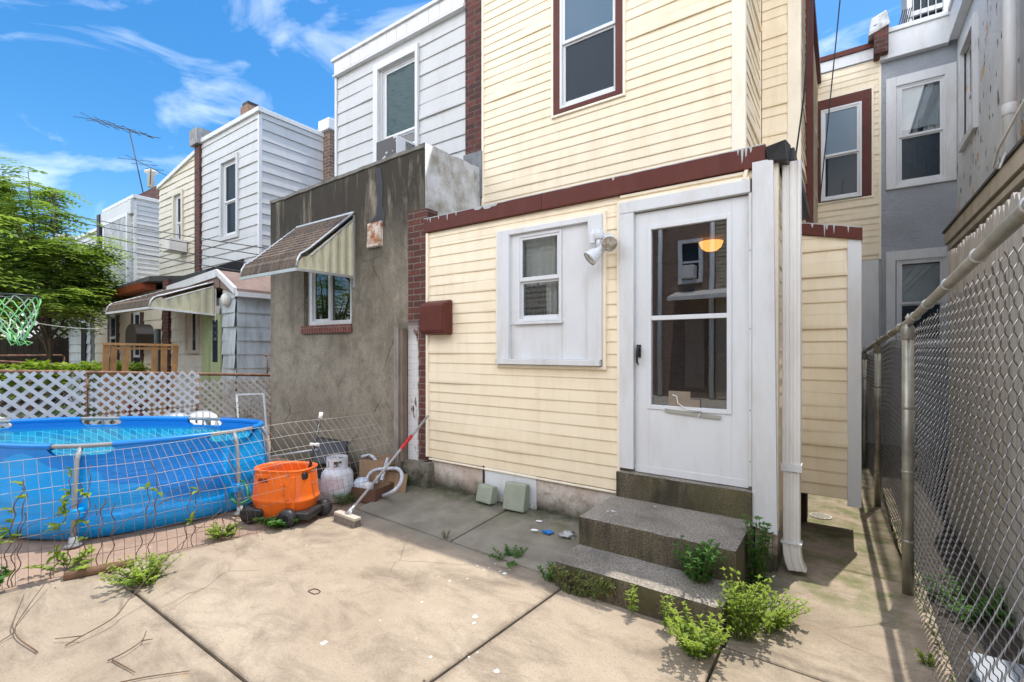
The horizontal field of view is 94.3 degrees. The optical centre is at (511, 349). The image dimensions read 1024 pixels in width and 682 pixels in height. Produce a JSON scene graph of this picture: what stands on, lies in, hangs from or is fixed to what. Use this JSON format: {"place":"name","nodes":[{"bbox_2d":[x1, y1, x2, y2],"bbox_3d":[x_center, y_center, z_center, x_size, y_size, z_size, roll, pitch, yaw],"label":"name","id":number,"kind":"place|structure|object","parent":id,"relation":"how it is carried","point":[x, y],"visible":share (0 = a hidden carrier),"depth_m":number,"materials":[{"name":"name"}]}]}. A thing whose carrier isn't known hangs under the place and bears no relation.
{"place":"outdoors","nodes":[
{"label":"outdoors","id":0,"kind":"place"},
{"bbox_2d":[125,324,153,345],"bbox_3d":[-7.963,-0.314,10.164,0.640,0.470,0.320,0,0,35],"label":"barbecue grill","id":1,"kind":"object","parent":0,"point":[139,333],"visible":0.88,"depth_m":10.01,"materials":[{"name":"brown metal"}]},
{"bbox_2d":[0,421,367,593],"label":"pool yard paving","id":2,"kind":"structure","parent":0,"point":[159,547],"depth_m":3.73,"materials":[{"name":"concrete"}]},
{"bbox_2d":[0,293,41,345],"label":"basketball hoop","id":3,"kind":"object","parent":2,"relation":"on","point":[25,336],"visible":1,"depth_m":5.12,"materials":[{"name":"fabric"}]},
{"bbox_2d":[0,215,42,339],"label":"tree of heaven","id":4,"kind":"object","parent":2,"relation":"on","point":[11,236],"visible":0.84,"depth_m":7.21,"materials":[{"name":"green plant"}]},
{"bbox_2d":[23,545,96,571],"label":"fence weed","id":5,"kind":"object","parent":2,"relation":"on","point":[76,560],"visible":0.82,"depth_m":3.31,"materials":[{"name":"green plant"}]},
{"bbox_2d":[0,358,150,415],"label":"hedge creeper","id":6,"kind":"object","parent":2,"relation":"on","point":[84,365],"visible":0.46,"depth_m":7.52,"materials":[{"name":"green plant"}]},
{"bbox_2d":[0,360,150,417],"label":"pipe fence","id":7,"kind":"object","parent":2,"relation":"on","point":[29,406],"visible":0.03,"depth_m":8.74,"materials":[{"name":"metal"}]},
{"bbox_2d":[0,402,180,427],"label":"yard shrub","id":8,"kind":"object","parent":2,"relation":"on","point":[94,415],"visible":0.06,"depth_m":7.23,"materials":[{"name":"green plant"}]},
{"bbox_2d":[99,343,178,416],"bbox_3d":[-5.919,0.502,7.577,0.470,1.216,1.093,0,0,35],"label":"wooden frame","id":9,"kind":"object","parent":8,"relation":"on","point":[109,351],"visible":0.59,"depth_m":7.39,"materials":[{"name":"orange wood"}]},
{"bbox_2d":[0,416,270,548],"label":"swimming pool","id":10,"kind":"structure","parent":2,"relation":"on","point":[31,439],"depth_m":4.03,"materials":[{"name":"plastic"}]},
{"bbox_2d":[0,354,270,439],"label":"lattice fence","id":11,"kind":"object","parent":2,"relation":"on","point":[46,374],"visible":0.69,"depth_m":6.40,"materials":[{"name":"plastic"}]},
{"bbox_2d":[95,276,179,408],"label":"cream wing","id":12,"kind":"structure","parent":2,"relation":"on","point":[121,322],"depth_m":10.70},
{"bbox_2d":[125,395,168,415],"bbox_3d":[-6.139,1.132,7.959,0.461,0.777,0.629,0,0,35],"label":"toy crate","id":13,"kind":"object","parent":2,"relation":"on","point":[135,409],"visible":0.02,"depth_m":7.73,"materials":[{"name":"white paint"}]},
{"bbox_2d":[157,150,194,275],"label":"cream house","id":14,"kind":"structure","parent":2,"relation":"on","point":[175,186],"depth_m":11.06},
{"bbox_2d":[162,237,186,253],"bbox_3d":[-7.607,-2.338,10.702,0.420,0.280,0.350,0,0,35],"label":"air conditioner","id":15,"kind":"object","parent":14,"relation":"attached to","point":[174,245],"visible":0.83,"depth_m":10.59,"materials":[{"name":"white metal"}]},
{"bbox_2d":[176,195,179,238],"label":"window","id":16,"kind":"structure","parent":14,"relation":"in","point":[177,197],"depth_m":11.14,"materials":[{"name":"white plastic"}]},
{"bbox_2d":[164,412,197,424],"bbox_3d":[-4.416,1.191,6.257,0.472,0.682,0.469,0,0,-39],"label":"plastic chair","id":17,"kind":"object","parent":2,"relation":"on","point":[179,414],"visible":0.18,"depth_m":6.44,"materials":[{"name":"white plastic"}]},
{"bbox_2d":[105,259,270,434],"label":"kitchen wing","id":18,"kind":"structure","parent":2,"relation":"on","point":[229,331],"depth_m":8.44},
{"bbox_2d":[185,313,199,353],"bbox_3d":[-6.076,-0.405,9.030,0.540,0.950,0.060,0,0,35],"label":"window","id":19,"kind":"structure","parent":18,"relation":"in","point":[192,321],"depth_m":9.00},
{"bbox_2d":[201,314,221,424],"bbox_3d":[-5.433,0.420,8.588,0.700,2.200,0.050,0,0,35],"label":"door","id":20,"kind":"structure","parent":18,"relation":"in","point":[211,329],"depth_m":8.58,"materials":[{"name":"green paint"}]},
{"bbox_2d":[0,414,397,589],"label":"wire fence","id":21,"kind":"object","parent":2,"relation":"on","point":[109,494],"visible":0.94,"depth_m":3.58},
{"bbox_2d":[0,466,83,587],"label":"dry creeper","id":22,"kind":"object","parent":21,"relation":"attached to","point":[55,525],"visible":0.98,"depth_m":3.07,"materials":[{"name":"green plant"}]},
{"bbox_2d":[64,461,215,572],"bbox_3d":[-2.669,1.153,3.502,0.926,0.728,0.177,0,0,-44],"label":"dry creeper","id":23,"kind":"object","parent":21,"relation":"attached to","point":[87,494],"visible":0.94,"depth_m":3.31,"materials":[{"name":"brown plant"}]},
{"bbox_2d":[181,447,283,548],"bbox_3d":[-2.245,1.133,3.877,0.106,0.758,0.774,0,0,43],"label":"dry creeper","id":24,"kind":"object","parent":21,"relation":"attached to","point":[191,517],"visible":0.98,"depth_m":3.68,"materials":[{"name":"brown plant"}]},
{"bbox_2d":[189,410,221,424],"bbox_3d":[-4.320,1.201,6.619,0.459,0.662,0.455,0,0,-33],"label":"plastic chair","id":25,"kind":"object","parent":2,"relation":"on","point":[204,413],"visible":0.15,"depth_m":6.80,"materials":[{"name":"white plastic"}]},
{"bbox_2d":[206,522,242,538],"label":"fence weed","id":26,"kind":"object","parent":2,"relation":"on","point":[214,533],"visible":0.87,"depth_m":3.85,"materials":[{"name":"green plant"}]},
{"bbox_2d":[229,480,250,504],"bbox_3d":[-2.497,1.309,4.352,0.288,0.203,0.213,0,0,-1],"label":"hose loop","id":27,"kind":"object","parent":2,"relation":"on","point":[247,493],"visible":0.7,"depth_m":4.33,"materials":[{"name":"green plastic"}]},
{"bbox_2d":[236,393,268,441],"bbox_3d":[-3.717,1.052,6.799,0.505,0.838,0.280,0,0,-15],"label":"screen frame","id":28,"kind":"object","parent":2,"relation":"on","point":[264,405],"visible":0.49,"depth_m":6.86,"materials":[{"name":"white paint"}]},
{"bbox_2d":[189,101,334,298],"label":"white house","id":29,"kind":"structure","parent":2,"relation":"on","point":[252,161],"depth_m":9.58,"materials":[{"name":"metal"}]},
{"bbox_2d":[224,160,234,235],"bbox_3d":[-5.686,-3.065,9.659,0.620,1.510,0.062,0,0,35],"label":"window","id":30,"kind":"structure","parent":29,"relation":"in","point":[229,168],"depth_m":9.73,"materials":[{"name":"white plastic"}]},
{"bbox_2d":[252,514,296,528],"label":"fence weed","id":31,"kind":"object","parent":2,"relation":"on","point":[275,522],"visible":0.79,"depth_m":4.03,"materials":[{"name":"green plant"}]},
{"bbox_2d":[240,461,331,527],"bbox_3d":[-2.023,1.288,4.282,0.675,0.471,0.446,0,0,15],"label":"wheeled tub","id":32,"kind":"object","parent":2,"relation":"on","point":[300,497],"visible":0.93,"depth_m":4.14,"materials":[{"name":"orange plastic"}]},
{"bbox_2d":[308,412,322,467],"bbox_3d":[-1.813,0.909,4.344,0.081,0.650,0.290,0,0,5],"label":"tool handle","id":33,"kind":"object","parent":32,"relation":"in","point":[315,438],"visible":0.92,"depth_m":4.36,"materials":[{"name":"white plastic"}]},
{"bbox_2d":[270,437,349,463],"bbox_3d":[-2.652,1.303,5.947,2.187,0.450,0.311,0,0,35],"label":"snow shovel","id":34,"kind":"object","parent":2,"relation":"on","point":[320,449],"visible":0.55,"depth_m":5.61,"materials":[{"name":"black plastic"}]},
{"bbox_2d":[321,454,352,502],"bbox_3d":[-1.769,1.300,4.805,0.310,0.440,0.312,0,0,35],"label":"propane tank","id":35,"kind":"object","parent":2,"relation":"on","point":[333,475],"visible":0.81,"depth_m":4.70,"materials":[{"name":"metal"}]},
{"bbox_2d":[317,464,356,480],"bbox_3d":[-2.143,1.436,5.642,0.730,0.169,0.198,0,0,35],"label":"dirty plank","id":36,"kind":"object","parent":2,"relation":"on","point":[323,466],"visible":0.23,"depth_m":5.59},
{"bbox_2d":[331,491,356,504],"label":"fence weed","id":37,"kind":"object","parent":2,"relation":"on","point":[335,497],"visible":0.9,"depth_m":4.67,"materials":[{"name":"green plant"}]},
{"bbox_2d":[347,470,398,502],"bbox_3d":[-1.427,1.395,4.908,0.380,0.250,0.376,0,0,23],"label":"cardboard box","id":38,"kind":"object","parent":2,"relation":"on","point":[371,495],"visible":0.37,"depth_m":4.74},
{"bbox_2d":[353,477,373,489],"bbox_3d":[-1.506,1.385,4.855,0.265,0.150,0.168,0,0,35],"label":"pool filter","id":39,"kind":"object","parent":38,"relation":"in","point":[359,480],"visible":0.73,"depth_m":4.81,"materials":[{"name":"white plastic"}]},
{"bbox_2d":[366,467,403,497],"bbox_3d":[-1.259,1.358,4.752,0.260,0.345,0.738,0,0,-43],"label":"pool hose","id":40,"kind":"object","parent":38,"relation":"in","point":[399,484],"visible":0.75,"depth_m":4.69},
{"bbox_2d":[359,454,394,489],"bbox_3d":[-1.445,1.340,5.129,0.300,0.360,0.260,0,0,10],"label":"cardboard box","id":41,"kind":"object","parent":2,"relation":"on","point":[368,464],"visible":0.31,"depth_m":5.01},
{"bbox_2d":[394,327,406,467],"bbox_3d":[-1.223,0.625,5.212,0.120,1.750,0.090,0,0,35],"label":"timber post","id":42,"kind":"object","parent":2,"relation":"on","point":[400,386],"visible":0.74,"depth_m":5.18,"materials":[{"name":"grey wood"}]},
{"bbox_2d":[0,0,900,336],"label":"sky","id":43,"kind":"structure","parent":0,"point":[164,70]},
{"bbox_2d":[0,449,936,681],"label":"concrete patio","id":44,"kind":"structure","parent":0,"point":[250,608],"depth_m":2.72,"materials":[{"name":"concrete"}]},
{"bbox_2d":[0,564,10,585],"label":"fence weed","id":45,"kind":"object","parent":44,"relation":"on","point":[2,576],"visible":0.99,"depth_m":2.97,"materials":[{"name":"green plant"}]},
{"bbox_2d":[0,569,55,652],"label":"dead branch","id":46,"kind":"object","parent":44,"relation":"on","point":[22,641],"visible":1,"depth_m":2.58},
{"bbox_2d":[63,559,133,580],"bbox_3d":[-2.808,1.496,3.237,0.363,0.065,0.062,0,0,-35],"label":"log piece","id":47,"kind":"object","parent":44,"relation":"on","point":[87,571],"visible":0.75,"depth_m":3.20,"materials":[{"name":"brown wood"}]},
{"bbox_2d":[55,509,221,645],"bbox_3d":[-2.133,1.306,2.850,0.123,0.415,0.903,0,0,24],"label":"dead branch","id":48,"kind":"object","parent":44,"relation":"on","point":[79,636],"visible":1,"depth_m":2.65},
{"bbox_2d":[98,552,181,587],"bbox_3d":[-2.436,1.447,3.092,0.383,0.150,0.440,0,0,-4],"label":"fence weed","id":49,"kind":"object","parent":44,"relation":"on","point":[138,576],"visible":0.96,"depth_m":3.08,"materials":[{"name":"green plant"}]},
{"bbox_2d":[107,630,189,681],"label":"dead branch","id":50,"kind":"object","parent":44,"relation":"on","point":[115,661],"visible":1,"depth_m":2.25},
{"bbox_2d":[4,490,563,681],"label":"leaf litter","id":51,"kind":"object","parent":44,"relation":"on","point":[424,680],"visible":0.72,"depth_m":3.50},
{"bbox_2d":[333,415,428,527],"bbox_3d":[-1.161,1.102,4.556,0.314,0.834,1.061,0,0,35],"label":"push broom","id":52,"kind":"object","parent":44,"relation":"on","point":[348,518],"visible":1,"depth_m":4.21,"materials":[{"name":"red plastic"}]},
{"bbox_2d":[378,472,407,492],"bbox_3d":[-1.298,1.404,4.970,0.440,0.234,0.064,0,0,20],"label":"cardboard sheet","id":53,"kind":"object","parent":44,"relation":"on","point":[395,478],"visible":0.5,"depth_m":4.94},
{"bbox_2d":[306,545,509,672],"bbox_3d":[-0.831,1.518,2.963,1.816,0.001,1.108,0,0,12],"label":"paint splash","id":54,"kind":"object","parent":44,"relation":"on","point":[473,616],"visible":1,"depth_m":2.47,"materials":[{"name":"white"}]},
{"bbox_2d":[476,483,497,504],"bbox_3d":[-0.241,1.366,4.498,0.190,0.169,0.122,0,0,41],"label":"vent cover","id":55,"kind":"object","parent":44,"relation":"on","point":[487,493],"visible":1,"depth_m":4.46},
{"bbox_2d":[488,544,527,568],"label":"joint weed","id":56,"kind":"object","parent":44,"relation":"on","point":[506,549],"visible":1,"depth_m":3.49,"materials":[{"name":"green plant"}]},
{"bbox_2d":[503,481,529,512],"bbox_3d":[0.036,1.331,4.298,0.220,0.248,0.133,0,0,31],"label":"vent cover","id":57,"kind":"object","parent":44,"relation":"on","point":[516,496],"visible":1,"depth_m":4.26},
{"bbox_2d":[536,561,554,581],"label":"weed plant","id":58,"kind":"object","parent":44,"relation":"on","point":[547,574],"visible":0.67,"depth_m":3.12,"materials":[{"name":"green plant"}]},
{"bbox_2d":[558,530,575,538],"bbox_3d":[0.440,1.464,3.753,0.154,0.060,0.154,0,0,35],"label":"crumpled bag","id":59,"kind":"object","parent":44,"relation":"on","point":[570,534],"visible":1,"depth_m":3.73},
{"bbox_2d":[623,584,638,613],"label":"weed plant","id":60,"kind":"object","parent":44,"relation":"on","point":[633,594],"visible":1,"depth_m":2.71,"materials":[{"name":"green plant"}]},
{"bbox_2d":[555,470,753,647],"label":"concrete steps","id":61,"kind":"structure","parent":44,"relation":"on","point":[634,527],"depth_m":3.08,"materials":[{"name":"grey concrete"}]},
{"bbox_2d":[547,565,615,602],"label":"step creeper","id":62,"kind":"object","parent":61,"relation":"attached to","point":[601,587],"visible":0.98,"depth_m":2.90,"materials":[{"name":"green plant"}]},
{"bbox_2d":[670,534,727,584],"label":"weed plant","id":63,"kind":"object","parent":61,"relation":"on","point":[699,562],"visible":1,"depth_m":2.74,"materials":[{"name":"green plant"}]},
{"bbox_2d":[659,595,674,631],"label":"weed plant","id":64,"kind":"object","parent":44,"relation":"on","point":[665,614],"visible":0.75,"depth_m":2.56,"materials":[{"name":"green plant"}]},
{"bbox_2d":[665,601,732,660],"bbox_3d":[0.897,1.409,2.343,0.339,0.225,0.323,0,0,-17],"label":"weed plant","id":65,"kind":"object","parent":44,"relation":"on","point":[691,641],"visible":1,"depth_m":2.33,"materials":[{"name":"green plant"}]},
{"bbox_2d":[716,567,777,642],"bbox_3d":[1.224,1.336,2.470,0.299,0.370,0.270,0,0,35],"label":"weed plant","id":66,"kind":"object","parent":44,"relation":"on","point":[744,629],"visible":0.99,"depth_m":2.46,"materials":[{"name":"green plant"}]},
{"bbox_2d":[742,514,775,592],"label":"weed plant","id":67,"kind":"object","parent":44,"relation":"on","point":[759,563],"visible":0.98,"depth_m":2.97,"materials":[{"name":"green plant"}]},
{"bbox_2d":[737,581,810,633],"bbox_3d":[1.393,1.436,2.578,0.378,0.172,0.419,0,0,35],"label":"weed plant","id":68,"kind":"object","parent":44,"relation":"on","point":[783,616],"visible":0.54,"depth_m":2.58,"materials":[{"name":"green plant"}]},
{"bbox_2d":[914,648,936,666],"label":"joint weed","id":69,"kind":"object","parent":44,"relation":"on","point":[929,661],"visible":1,"depth_m":2.29,"materials":[{"name":"green plant"}]},
{"bbox_2d":[861,197,1023,681],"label":"chain link fence","id":70,"kind":"object","parent":44,"relation":"on","point":[1008,226],"visible":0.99,"depth_m":2.22,"materials":[{"name":"metal"}]},
{"bbox_2d":[0,404,1023,681],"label":"ground","id":71,"kind":"structure","parent":0,"point":[960,620],"depth_m":3.40,"materials":[{"name":"soil"}]},
{"bbox_2d":[0,354,64,415],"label":"pipe fence","id":72,"kind":"object","parent":71,"relation":"on","point":[42,355],"visible":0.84,"depth_m":11.15,"materials":[{"name":"metal"}]},
{"bbox_2d":[28,234,76,337],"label":"distant house","id":73,"kind":"structure","parent":71,"relation":"on","point":[59,235],"depth_m":16.99,"materials":[{"name":"white"}]},
{"bbox_2d":[0,157,134,409],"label":"tree of heaven","id":74,"kind":"object","parent":71,"relation":"on","point":[76,295],"visible":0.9,"depth_m":9.92,"materials":[{"name":"green plant"}]},
{"bbox_2d":[40,232,239,271],"bbox_3d":[-9.420,-2.449,9.909,13.154,2.747,0.014,0,0,30],"label":"utility wire","id":75,"kind":"object","parent":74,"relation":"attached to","point":[149,255],"visible":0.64,"depth_m":7.84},
{"bbox_2d":[37,221,246,262],"bbox_3d":[-9.454,-2.669,9.992,13.309,2.926,0.014,0,0,30],"label":"utility wire","id":76,"kind":"object","parent":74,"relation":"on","point":[152,246],"visible":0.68,"depth_m":7.98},
{"bbox_2d":[43,214,258,254],"bbox_3d":[-9.454,-2.862,10.121,13.475,3.025,0.014,0,0,29],"label":"utility wire","id":77,"kind":"object","parent":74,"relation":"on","point":[157,237],"visible":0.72,"depth_m":8.20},
{"bbox_2d":[40,314,94,406],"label":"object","id":78,"kind":"structure","parent":71,"relation":"on","point":[81,346],"depth_m":13.00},
{"bbox_2d":[81,323,86,404],"bbox_3d":[-11.647,0.395,12.929,0.400,2.250,0.040,0,0,35],"label":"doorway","id":79,"kind":"structure","parent":78,"relation":"in","point":[83,335],"depth_m":12.90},
{"bbox_2d":[75,228,96,272],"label":"distant house","id":80,"kind":"structure","parent":71,"relation":"on","point":[86,240],"depth_m":14.89,"materials":[{"name":"white"}]},
{"bbox_2d":[97,169,159,290],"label":"wrapped house","id":81,"kind":"structure","parent":71,"relation":"on","point":[141,210],"depth_m":12.87,"materials":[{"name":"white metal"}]},
{"bbox_2d":[73,112,157,191],"bbox_3d":[-11.997,-6.221,14.465,5.720,3.276,0.807,0,0,35],"label":"rooftop aerial","id":82,"kind":"object","parent":81,"relation":"on","point":[116,126],"visible":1,"depth_m":14.30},
{"bbox_2d":[240,0,481,488],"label":"cement house","id":83,"kind":"structure","parent":71,"relation":"on","point":[341,260],"depth_m":5.98,"materials":[{"name":"grey concrete"}]},
{"bbox_2d":[35,207,264,248],"bbox_3d":[-9.499,-2.997,10.189,13.627,3.078,0.014,0,0,29],"label":"utility wire","id":84,"kind":"object","parent":83,"relation":"attached to","point":[167,232],"visible":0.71,"depth_m":8.11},
{"bbox_2d":[308,272,351,325],"bbox_3d":[-2.356,-0.710,6.161,1.021,0.780,0.070,0,0,35],"label":"window","id":85,"kind":"structure","parent":83,"relation":"in","point":[329,297],"depth_m":6.14,"materials":[{"name":"white paint"}]},
{"bbox_2d":[376,135,414,160],"bbox_3d":[-1.720,-2.655,6.660,0.758,0.490,0.403,0,0,35],"label":"air conditioner","id":86,"kind":"object","parent":83,"relation":"attached to","point":[390,146],"visible":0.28,"depth_m":6.39,"materials":[{"name":"white plastic"}]},
{"bbox_2d":[383,57,414,141],"bbox_3d":[-1.582,-3.295,6.808,0.735,1.590,0.062,0,0,35],"label":"window","id":87,"kind":"structure","parent":83,"relation":"in","point":[398,81],"depth_m":6.81,"materials":[{"name":"white plastic"}]},
{"bbox_2d":[424,0,880,572],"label":"yellow rowhouse","id":88,"kind":"structure","parent":71,"relation":"on","point":[656,140],"depth_m":4.38,"materials":[{"name":"plastic"}]},
{"bbox_2d":[420,300,451,334],"bbox_3d":[-0.789,-0.333,4.899,0.360,0.359,0.146,0,0,35],"label":"mailbox","id":89,"kind":"object","parent":88,"relation":"attached to","point":[435,317],"visible":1,"depth_m":4.82,"materials":[{"name":"brown paint"}]},
{"bbox_2d":[420,305,441,329],"bbox_3d":[-0.828,-0.325,4.843,0.320,0.250,0.008,0,0,35],"label":"box door","id":90,"kind":"structure","parent":89,"relation":"in","point":[430,316],"depth_m":4.83,"materials":[{"name":"brown paint"}]},
{"bbox_2d":[517,229,561,321],"bbox_3d":[0.290,-0.655,4.333,0.464,0.797,0.179,0,0,35],"label":"window","id":91,"kind":"structure","parent":88,"relation":"in","point":[543,279],"depth_m":4.37,"materials":[{"name":"white plastic"}]},
{"bbox_2d":[560,0,614,108],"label":"window","id":92,"kind":"structure","parent":88,"relation":"in","point":[587,27],"depth_m":5.10,"materials":[{"name":"white plastic"}]},
{"bbox_2d":[584,229,617,264],"bbox_3d":[0.705,-0.829,3.762,0.292,0.322,0.222,0,0,35],"label":"floodlight","id":93,"kind":"object","parent":88,"relation":"attached to","point":[609,243],"visible":1,"depth_m":3.73,"materials":[{"name":"white plastic"}]},
{"bbox_2d":[635,195,748,487],"bbox_3d":[1.345,-0.055,3.571,0.827,2.030,0.189,0,0,31],"label":"door","id":94,"kind":"structure","parent":88,"relation":"in","point":[680,438],"depth_m":3.48,"materials":[{"name":"white plastic"}]},
{"bbox_2d":[699,239,722,251],"bbox_3d":[1.798,-0.933,4.293,0.208,0.087,0.208,0,0,35],"label":"ceiling lamp","id":95,"kind":"object","parent":88,"relation":"attached to","point":[711,245],"visible":1,"depth_m":4.23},
{"bbox_2d":[796,0,811,155],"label":"service cable","id":96,"kind":"object","parent":88,"relation":"attached to","point":[804,75],"visible":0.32,"depth_m":3.46,"materials":[{"name":"black plastic"}]},
{"bbox_2d":[819,0,840,199],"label":"overhead cable","id":97,"kind":"object","parent":88,"relation":"attached to","point":[830,98],"visible":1,"depth_m":5.11,"materials":[{"name":"black plastic"}]},
{"bbox_2d":[821,101,861,201],"bbox_3d":[5.502,-3.295,7.945,0.562,1.550,0.062,0,0,35],"label":"window","id":98,"kind":"structure","parent":88,"relation":"in","point":[842,174],"depth_m":7.93,"materials":[{"name":"white plastic"}]},
{"bbox_2d":[883,489,955,681],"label":"kerb","id":99,"kind":"structure","parent":71,"relation":"on","point":[941,674],"depth_m":2.56,"materials":[{"name":"concrete"}]},
{"bbox_2d":[882,509,955,681],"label":"kerb grass","id":100,"kind":"structure","parent":99,"relation":"on","point":[937,643],"depth_m":2.57,"materials":[{"name":"green plant"}]},
{"bbox_2d":[868,0,1023,449],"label":"grey house","id":101,"kind":"structure","parent":71,"relation":"on","point":[952,87],"depth_m":7.24,"materials":[{"name":"paint"}]},
{"bbox_2d":[897,75,944,184],"bbox_3d":[6.457,-3.390,7.535,0.690,1.680,0.412,0,0,35],"label":"window","id":102,"kind":"structure","parent":101,"relation":"in","point":[920,104],"depth_m":7.41,"materials":[{"name":"white plastic"}]},
{"bbox_2d":[896,257,945,344],"bbox_3d":[6.457,-0.750,7.535,0.690,1.440,0.412,0,0,35],"label":"window","id":103,"kind":"structure","parent":101,"relation":"in","point":[916,279],"depth_m":7.42,"materials":[{"name":"white plastic"}]},
{"bbox_2d":[901,0,949,23],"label":"railing","id":104,"kind":"object","parent":101,"relation":"on","point":[922,8],"visible":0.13,"depth_m":8.36,"materials":[{"name":"metal"}]},
{"bbox_2d":[967,43,970,129],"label":"window","id":105,"kind":"structure","parent":101,"relation":"in","point":[969,49],"depth_m":6.64,"materials":[{"name":"white plastic"}]},
{"bbox_2d":[992,99,1023,168],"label":"phone cable","id":106,"kind":"object","parent":101,"relation":"attached to","point":[1005,136],"visible":1,"depth_m":3.49,"materials":[{"name":"white plastic"}]},
{"bbox_2d":[809,512,831,519],"bbox_3d":[2.813,1.513,4.329,0.176,0.005,0.176,0,0,35],"label":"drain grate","id":107,"kind":"object","parent":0,"point":[819,515],"visible":1,"depth_m":4.33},
{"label":"side path","id":108,"kind":"structure","parent":0,"visible":0},
{"bbox_2d":[915,568,1016,627],"bbox_3d":[2.840,1.547,2.887,0.562,0.250,0.544,0,0,8],"label":"path plant","id":109,"kind":"object","parent":108,"relation":"on","point":[994,603],"visible":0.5,"depth_m":2.85,"materials":[{"name":"green plant"}]},
{"bbox_2d":[948,187,1023,639],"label":"chain-link fence","id":110,"kind":"object","parent":108,"relation":"on","point":[958,255],"visible":0.66,"depth_m":3.09,"materials":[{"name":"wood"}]},
{"bbox_2d":[968,651,1023,681],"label":"plastic tub","id":111,"kind":"object","parent":108,"relation":"on","point":[1001,667],"visible":0.68,"depth_m":2.17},
{"label":"back lane","id":112,"kind":"structure","parent":0,"visible":0},
{"bbox_2d":[0,309,69,410],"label":"board fence","id":113,"kind":"object","parent":112,"relation":"on","point":[60,344],"visible":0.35,"depth_m":12.02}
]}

